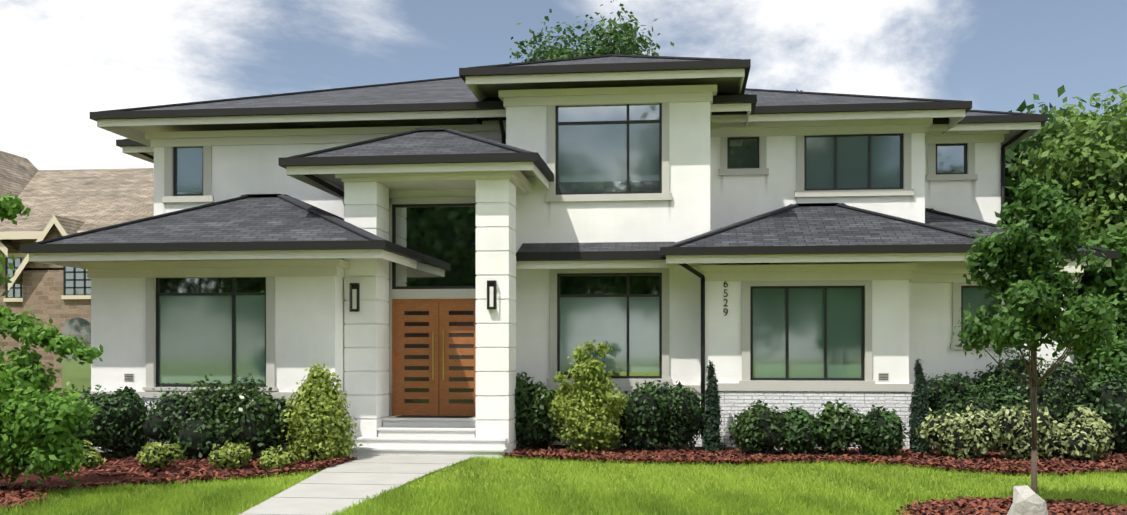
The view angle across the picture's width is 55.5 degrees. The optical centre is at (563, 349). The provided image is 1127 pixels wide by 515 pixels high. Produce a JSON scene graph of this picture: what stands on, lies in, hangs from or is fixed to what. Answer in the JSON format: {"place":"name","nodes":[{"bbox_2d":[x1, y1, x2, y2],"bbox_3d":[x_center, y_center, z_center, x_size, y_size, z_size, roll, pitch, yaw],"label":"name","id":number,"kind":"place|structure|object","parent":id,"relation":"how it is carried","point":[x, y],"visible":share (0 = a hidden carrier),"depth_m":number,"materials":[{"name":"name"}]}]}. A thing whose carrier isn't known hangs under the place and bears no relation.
{"place":"outdoors","nodes":[
{"label":"outdoors","id":0,"kind":"place"},
{"bbox_2d":[0,0,1126,169],"label":"sky","id":1,"kind":"structure","parent":0,"point":[62,62],"materials":[{"name":"white"}]},
{"bbox_2d":[0,446,1126,514],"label":"lawn","id":2,"kind":"structure","parent":0,"point":[819,478],"depth_m":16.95,"materials":[{"name":"green plant"}]},
{"bbox_2d":[0,239,90,399],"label":"neighbour house","id":3,"kind":"structure","parent":2,"relation":"on","point":[61,298],"depth_m":27.94,"materials":[{"name":"brown brick"}]},
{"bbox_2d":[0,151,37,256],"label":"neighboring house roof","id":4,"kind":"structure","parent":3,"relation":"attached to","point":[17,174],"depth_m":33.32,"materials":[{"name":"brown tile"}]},
{"bbox_2d":[8,215,86,290],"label":"gable trim","id":5,"kind":"structure","parent":3,"relation":"attached to","point":[57,226],"depth_m":27.94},
{"bbox_2d":[62,318,90,342],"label":"arched window","id":6,"kind":"structure","parent":3,"relation":"attached to","point":[77,326],"depth_m":27.84,"materials":[{"name":"grey glass"}]},
{"bbox_2d":[0,168,153,239],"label":"neighbour roof","id":7,"kind":"structure","parent":3,"relation":"on","point":[95,198],"depth_m":31.49,"materials":[{"name":"beige tile"}]},
{"bbox_2d":[0,192,102,485],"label":"tree","id":8,"kind":"object","parent":2,"relation":"on","point":[37,420],"depth_m":14.99,"materials":[{"name":"green plant"}]},
{"bbox_2d":[0,452,323,488],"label":"mulch bed","id":9,"kind":"object","parent":2,"relation":"on","point":[54,480],"visible":0.04,"depth_m":17.19,"materials":[{"name":"brown wood"}]},
{"bbox_2d":[60,385,106,447],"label":"boxwood shrub","id":10,"kind":"object","parent":9,"relation":"on","point":[86,393],"visible":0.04,"depth_m":19.98,"materials":[{"name":"green plant"}]},
{"bbox_2d":[75,439,105,467],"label":"small shrub","id":11,"kind":"object","parent":9,"relation":"on","point":[95,460],"visible":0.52,"depth_m":18.43,"materials":[{"name":"green plant"}]},
{"bbox_2d":[77,386,153,458],"bbox_3d":[-8.388,1.391,20.165,1.393,1.418,1.481,0,0,6],"label":"boxwood shrub","id":12,"kind":"object","parent":9,"relation":"on","point":[115,425],"visible":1,"depth_m":19.78,"materials":[{"name":"green plant"}]},
{"bbox_2d":[135,442,183,468],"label":"small shrub","id":13,"kind":"object","parent":9,"relation":"on","point":[157,454],"visible":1,"depth_m":18.25,"materials":[{"name":"green plant"}]},
{"bbox_2d":[133,385,228,459],"bbox_3d":[-6.984,1.405,20.117,2.091,1.452,1.508,0,0,6],"label":"boxwood shrub","id":14,"kind":"object","parent":9,"relation":"on","point":[168,421],"visible":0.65,"depth_m":19.72,"materials":[{"name":"green plant"}]},
{"bbox_2d":[183,374,271,447],"bbox_3d":[-6.322,1.274,20.132,1.474,1.629,1.430,0,0,35],"label":"boxwood shrub","id":15,"kind":"object","parent":9,"relation":"on","point":[218,398],"visible":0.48,"depth_m":19.83,"materials":[{"name":"green plant"}]},
{"bbox_2d":[207,440,251,468],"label":"small shrub","id":16,"kind":"object","parent":9,"relation":"on","point":[232,455],"visible":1,"depth_m":18.23,"materials":[{"name":"green plant"}]},
{"bbox_2d":[223,387,296,459],"bbox_3d":[-5.606,1.376,19.861,1.352,1.407,1.274,0,0,-15],"label":"boxwood shrub","id":17,"kind":"object","parent":9,"relation":"on","point":[257,424],"visible":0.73,"depth_m":19.50,"materials":[{"name":"green plant"}]},
{"bbox_2d":[257,445,297,469],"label":"small shrub","id":18,"kind":"object","parent":9,"relation":"on","point":[272,457],"visible":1,"depth_m":18.23,"materials":[{"name":"green plant"}]},
{"bbox_2d":[277,362,364,459],"bbox_3d":[-4.517,1.171,19.949,1.557,1.846,1.533,0,0,6],"label":"shrub","id":19,"kind":"object","parent":9,"relation":"on","point":[319,422],"visible":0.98,"depth_m":19.63,"materials":[{"name":"green plant"}]},
{"bbox_2d":[239,455,472,514],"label":"walkway","id":20,"kind":"structure","parent":2,"relation":"on","point":[331,490],"depth_m":16.34,"materials":[{"name":"white concrete"}]},
{"bbox_2d":[344,182,388,436],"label":"portico column","id":21,"kind":"structure","parent":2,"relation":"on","point":[366,352],"depth_m":21.16,"materials":[{"name":"stone"}]},
{"bbox_2d":[350,283,359,311],"bbox_3d":[-4.118,-1.018,21.101,0.170,0.560,0.110,0,0,6],"label":"lantern","id":22,"kind":"object","parent":21,"relation":"attached to","point":[354,297],"visible":1,"depth_m":21.07,"materials":[{"name":"black metal"}]},
{"bbox_2d":[347,416,507,457],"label":"porch steps","id":23,"kind":"structure","parent":2,"relation":"on","point":[426,436],"depth_m":20.92,"materials":[{"name":"stone"}]},
{"bbox_2d":[476,179,515,452],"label":"portico column","id":24,"kind":"structure","parent":23,"relation":"on","point":[496,328],"depth_m":20.86,"materials":[{"name":"stone"}]},
{"bbox_2d":[487,280,495,309],"bbox_3d":[-1.395,-1.050,20.796,0.170,0.560,0.110,0,0,6],"label":"lantern","id":25,"kind":"object","parent":24,"relation":"attached to","point":[491,294],"visible":1,"depth_m":20.77,"materials":[{"name":"black metal"}]},
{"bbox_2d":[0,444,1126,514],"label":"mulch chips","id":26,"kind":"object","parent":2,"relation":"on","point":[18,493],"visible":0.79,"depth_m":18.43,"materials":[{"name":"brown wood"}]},
{"label":"mulch ring","id":27,"kind":"object","parent":26,"relation":"on","visible":0},
{"bbox_2d":[1007,485,1047,514],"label":"boulder","id":28,"kind":"object","parent":27,"relation":"on","point":[1027,500],"visible":1,"depth_m":11.82,"materials":[{"name":"white stone"}]},
{"bbox_2d":[80,84,1083,452],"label":"house walls","id":29,"kind":"structure","parent":2,"relation":"on","point":[912,312],"depth_m":22.52,"materials":[{"name":"white paint"}]},
{"bbox_2d":[116,139,153,162],"bbox_3d":[-6.977,-5.831,31.359,7.930,1.600,9.020,0,0,6],"label":"roof eave","id":30,"kind":"object","parent":29,"relation":"on","point":[130,147],"visible":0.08,"depth_m":27.37,"materials":[{"name":"grey paint"}]},
{"bbox_2d":[137,152,153,159],"bbox_3d":[-10.742,-3.086,27.790,1.157,4.334,0.089,0,0,-37],"label":"downspout","id":31,"kind":"object","parent":30,"relation":"attached to","point":[148,155],"visible":0.19,"depth_m":27.72,"materials":[{"name":"brown metal"}]},
{"bbox_2d":[162,146,213,202],"bbox_3d":[-8.722,-4.194,24.941,1.236,1.568,0.205,0,0,6],"label":"window","id":32,"kind":"structure","parent":29,"relation":"attached to","point":[192,174],"depth_m":24.97,"materials":[{"name":"blue"}]},
{"bbox_2d":[143,276,277,390],"bbox_3d":[-6.914,-0.431,21.015,2.729,2.492,0.205,0,0,6],"label":"wing window","id":33,"kind":"structure","parent":29,"relation":"attached to","point":[222,329],"depth_m":21.07,"materials":[{"name":"black"}]},
{"bbox_2d":[20,194,421,268],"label":"wing roof","id":34,"kind":"structure","parent":29,"relation":"attached to","point":[263,227],"depth_m":20.35,"materials":[{"name":"grey tile"}]},
{"bbox_2d":[304,174,343,196],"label":"downspout","id":35,"kind":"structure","parent":29,"relation":"attached to","point":[326,184],"depth_m":21.35,"materials":[{"name":"brown metal"}]},
{"bbox_2d":[279,128,553,199],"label":"porch roof","id":36,"kind":"structure","parent":29,"relation":"on","point":[433,150],"depth_m":20.83,"materials":[{"name":"grey"}]},
{"bbox_2d":[90,76,756,146],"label":"roof","id":37,"kind":"structure","parent":29,"relation":"on","point":[443,101],"depth_m":24.30,"materials":[{"name":"grey"}]},
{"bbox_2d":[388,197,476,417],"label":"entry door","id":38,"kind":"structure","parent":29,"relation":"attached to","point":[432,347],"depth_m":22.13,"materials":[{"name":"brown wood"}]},
{"bbox_2d":[498,117,505,143],"bbox_3d":[-1.382,-4.913,23.693,0.086,0.712,0.759,0,0,6],"label":"downspout","id":39,"kind":"object","parent":29,"relation":"attached to","point":[502,130],"visible":0.65,"depth_m":23.85,"materials":[{"name":"brown metal"}]},
{"bbox_2d":[124,373,888,380],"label":"house fittings","id":40,"kind":"object","parent":29,"relation":"attached to","point":[130,376],"visible":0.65,"depth_m":21.17,"materials":[{"name":"grey metal"}]},
{"bbox_2d":[515,242,674,268],"bbox_3d":[0.686,-1.959,22.248,3.252,0.623,1.040,0,0,6],"label":"pent roof","id":41,"kind":"object","parent":29,"relation":"on","point":[587,255],"visible":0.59,"depth_m":21.88,"materials":[{"name":"grey"}]},
{"bbox_2d":[459,54,750,100],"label":"roof block","id":42,"kind":"structure","parent":29,"relation":"on","point":[725,75],"depth_m":22.11,"materials":[{"name":"grey"}]},
{"bbox_2d":[545,102,671,201],"bbox_3d":[0.952,-4.275,22.749,2.680,2.278,0.205,0,0,6],"label":"window","id":43,"kind":"structure","parent":29,"relation":"attached to","point":[608,152],"depth_m":22.79,"materials":[{"name":"black"}]},
{"bbox_2d":[547,268,671,384],"bbox_3d":[0.971,-0.508,22.747,2.644,2.531,0.205,0,0,6],"label":"window","id":44,"kind":"structure","parent":29,"relation":"attached to","point":[623,313],"depth_m":22.78,"materials":[{"name":"black"}]},
{"bbox_2d":[675,263,703,266],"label":"soffit","id":45,"kind":"structure","parent":29,"relation":"attached to","point":[690,264],"depth_m":22.46,"materials":[{"name":"white paint"}]},
{"bbox_2d":[679,263,704,435],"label":"wing downspout","id":46,"kind":"structure","parent":29,"relation":"attached to","point":[693,271],"depth_m":21.89,"materials":[{"name":"black metal"}]},
{"bbox_2d":[476,88,971,135],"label":"roof","id":47,"kind":"structure","parent":29,"relation":"on","point":[777,105],"depth_m":23.65,"materials":[{"name":"grey"}]},
{"bbox_2d":[723,281,727,315],"bbox_3d":[3.324,-1.047,21.940,0.097,0.745,0.016,0,0,6],"label":"house number","id":48,"kind":"object","parent":29,"relation":"attached to","point":[725,305],"visible":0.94,"depth_m":21.93,"materials":[{"name":"black metal"}]},
{"bbox_2d":[719,136,768,175],"bbox_3d":[4.135,-4.505,24.605,1.136,1.033,0.205,0,0,6],"label":"window","id":49,"kind":"structure","parent":29,"relation":"attached to","point":[739,155],"depth_m":24.63,"materials":[{"name":"beige"}]},
{"bbox_2d":[739,280,874,383],"bbox_3d":[4.941,-0.362,21.798,2.697,2.125,0.205,0,0,6],"label":"window","id":50,"kind":"structure","parent":29,"relation":"attached to","point":[808,332],"depth_m":21.84,"materials":[{"name":"black"}]},
{"bbox_2d":[660,203,1006,268],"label":"roof","id":51,"kind":"structure","parent":29,"relation":"on","point":[816,232],"depth_m":21.22,"materials":[{"name":"grey tile"}]},
{"bbox_2d":[794,133,913,196],"bbox_3d":[6.587,-4.252,24.330,2.634,1.582,0.205,0,0,6],"label":"triple window","id":52,"kind":"structure","parent":29,"relation":"attached to","point":[849,165],"depth_m":24.37,"materials":[{"name":"black"}]},
{"bbox_2d":[759,208,1118,267],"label":"wing roof","id":53,"kind":"structure","parent":29,"relation":"on","point":[952,221],"depth_m":23.39,"materials":[{"name":"grey"}]},
{"bbox_2d":[926,143,977,180],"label":"window","id":54,"kind":"structure","parent":29,"relation":"attached to","point":[947,162],"depth_m":25.38,"materials":[{"name":"beige"}]},
{"bbox_2d":[950,282,1012,349],"bbox_3d":[8.715,-0.731,22.381,1.241,1.485,0.205,0,0,6],"label":"window","id":55,"kind":"structure","parent":29,"relation":"attached to","point":[964,296],"depth_m":22.41,"materials":[{"name":"green"}]},
{"bbox_2d":[928,109,1047,150],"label":"roof","id":56,"kind":"structure","parent":29,"relation":"on","point":[1014,123],"depth_m":24.60,"materials":[{"name":"grey"}]},
{"bbox_2d":[1001,129,1029,224],"bbox_3d":[10.593,-3.335,24.857,0.089,3.832,0.907,0,0,-40],"label":"downspout","id":57,"kind":"object","parent":29,"relation":"attached to","point":[1014,138],"visible":0.56,"depth_m":25.13,"materials":[{"name":"brown metal"}]},
{"bbox_2d":[509,0,673,62],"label":"tree","id":58,"kind":"object","parent":2,"relation":"on","point":[619,37],"visible":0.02,"depth_m":58.73,"materials":[{"name":"green plant"}]},
{"bbox_2d":[514,445,1126,471],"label":"mulch bed","id":59,"kind":"object","parent":2,"relation":"on","point":[938,455],"visible":0.04,"depth_m":20.39,"materials":[{"name":"brown wood"}]},
{"bbox_2d":[514,371,563,449],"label":"boxwood shrub","id":60,"kind":"object","parent":59,"relation":"on","point":[534,425],"visible":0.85,"depth_m":21.52,"materials":[{"name":"green plant"}]},
{"bbox_2d":[547,339,628,451],"bbox_3d":[0.487,0.944,21.392,1.693,2.293,1.328,0,0,6],"label":"shrub","id":61,"kind":"object","parent":59,"relation":"on","point":[587,420],"visible":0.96,"depth_m":21.12,"materials":[{"name":"green plant"}]},
{"bbox_2d":[613,370,667,451],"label":"boxwood shrub","id":62,"kind":"object","parent":59,"relation":"on","point":[643,421],"visible":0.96,"depth_m":21.25,"materials":[{"name":"green plant"}]},
{"bbox_2d":[646,380,705,449],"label":"boxwood shrub","id":63,"kind":"object","parent":59,"relation":"on","point":[685,413],"visible":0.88,"depth_m":21.30,"materials":[{"name":"green plant"}]},
{"bbox_2d":[701,360,724,451],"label":"conical shrub","id":64,"kind":"object","parent":59,"relation":"on","point":[712,427],"visible":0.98,"depth_m":21.24,"materials":[{"name":"green plant"}]},
{"bbox_2d":[724,399,793,453],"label":"boxwood shrub","id":65,"kind":"object","parent":59,"relation":"on","point":[756,428],"visible":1,"depth_m":20.51,"materials":[{"name":"green plant"}]},
{"bbox_2d":[780,403,820,454],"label":"boxwood shrub","id":66,"kind":"object","parent":59,"relation":"on","point":[800,432],"visible":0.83,"depth_m":20.47,"materials":[{"name":"green plant"}]},
{"bbox_2d":[812,398,864,454],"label":"boxwood shrub","id":67,"kind":"object","parent":59,"relation":"on","point":[838,426],"visible":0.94,"depth_m":20.45,"materials":[{"name":"green plant"}]},
{"bbox_2d":[855,404,908,456],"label":"boxwood shrub","id":68,"kind":"object","parent":59,"relation":"on","point":[882,434],"visible":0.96,"depth_m":20.26,"materials":[{"name":"green plant"}]},
{"bbox_2d":[906,358,932,454],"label":"conical shrub","id":69,"kind":"object","parent":59,"relation":"on","point":[918,407],"visible":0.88,"depth_m":20.84,"materials":[{"name":"green plant"}]},
{"bbox_2d":[913,400,1003,459],"bbox_3d":[7.395,1.517,20.015,1.581,1.142,1.094,0,0,31],"label":"variegated shrub","id":70,"kind":"object","parent":59,"relation":"on","point":[964,435],"visible":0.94,"depth_m":19.71,"materials":[{"name":"green plant"}]},
{"bbox_2d":[925,370,998,451],"bbox_3d":[7.901,1.252,21.496,1.474,1.649,1.449,0,0,6],"label":"boxwood shrub","id":71,"kind":"object","parent":59,"relation":"on","point":[957,393],"visible":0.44,"depth_m":21.32,"materials":[{"name":"green plant"}]},
{"bbox_2d":[972,360,1030,449],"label":"boxwood shrub","id":72,"kind":"object","parent":59,"relation":"on","point":[997,382],"visible":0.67,"depth_m":21.39,"materials":[{"name":"green plant"}]},
{"bbox_2d":[991,404,1057,460],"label":"variegated shrub","id":73,"kind":"object","parent":59,"relation":"on","point":[1015,426],"visible":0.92,"depth_m":19.55,"materials":[{"name":"green plant"}]},
{"bbox_2d":[988,338,1094,429],"bbox_3d":[9.695,0.912,21.624,2.312,2.347,1.755,0,0,6],"label":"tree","id":74,"kind":"object","parent":59,"relation":"on","point":[1059,387],"visible":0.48,"depth_m":21.15,"materials":[{"name":"green plant"}]},
{"bbox_2d":[1038,403,1116,460],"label":"variegated shrub","id":75,"kind":"object","parent":59,"relation":"on","point":[1084,434],"visible":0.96,"depth_m":19.57,"materials":[{"name":"green plant"}]},
{"bbox_2d":[1063,365,1126,454],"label":"boxwood shrub","id":76,"kind":"object","parent":59,"relation":"on","point":[1107,396],"visible":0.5,"depth_m":20.61,"materials":[{"name":"green plant"}]},
{"bbox_2d":[1005,150,1035,226],"bbox_3d":[12.502,-1.979,30.011,6.447,8.360,4.530,0,0,-31],"label":"tree","id":77,"kind":"object","parent":2,"relation":"on","point":[1009,200],"depth_m":29.51,"materials":[{"name":"green plant"}]},
{"bbox_2d":[953,168,1126,493],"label":"young tree","id":78,"kind":"object","parent":2,"relation":"on","point":[1040,291],"depth_m":13.37,"materials":[{"name":"green plant"}]},
{"bbox_2d":[1005,85,1124,379],"bbox_3d":[15.308,-2.753,31.356,8.176,9.927,7.563,0,0,6],"label":"tree","id":79,"kind":"object","parent":2,"relation":"on","point":[1025,144],"depth_m":29.26,"materials":[{"name":"green plant"}]},
{"bbox_2d":[1005,114,1126,379],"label":"tree","id":80,"kind":"object","parent":2,"relation":"on","point":[1066,171],"depth_m":24.35,"materials":[{"name":"green plant"}]},
{"bbox_2d":[1010,95,1126,218],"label":"tree","id":81,"kind":"object","parent":2,"relation":"on","point":[1051,127],"visible":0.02,"depth_m":28.35,"materials":[{"name":"green plant"}]},
{"bbox_2d":[1052,81,1126,282],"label":"tree","id":82,"kind":"object","parent":2,"relation":"on","point":[1098,222],"visible":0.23,"depth_m":24.27,"materials":[{"name":"green plant"}]},
{"bbox_2d":[1066,212,1126,337],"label":"tree","id":83,"kind":"object","parent":2,"relation":"on","point":[1121,248],"depth_m":22.28,"materials":[{"name":"green plant"}]},
{"bbox_2d":[1068,242,1126,381],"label":"tree","id":84,"kind":"object","parent":2,"relation":"on","point":[1116,358],"depth_m":21.68,"materials":[{"name":"green plant"}]}
]}

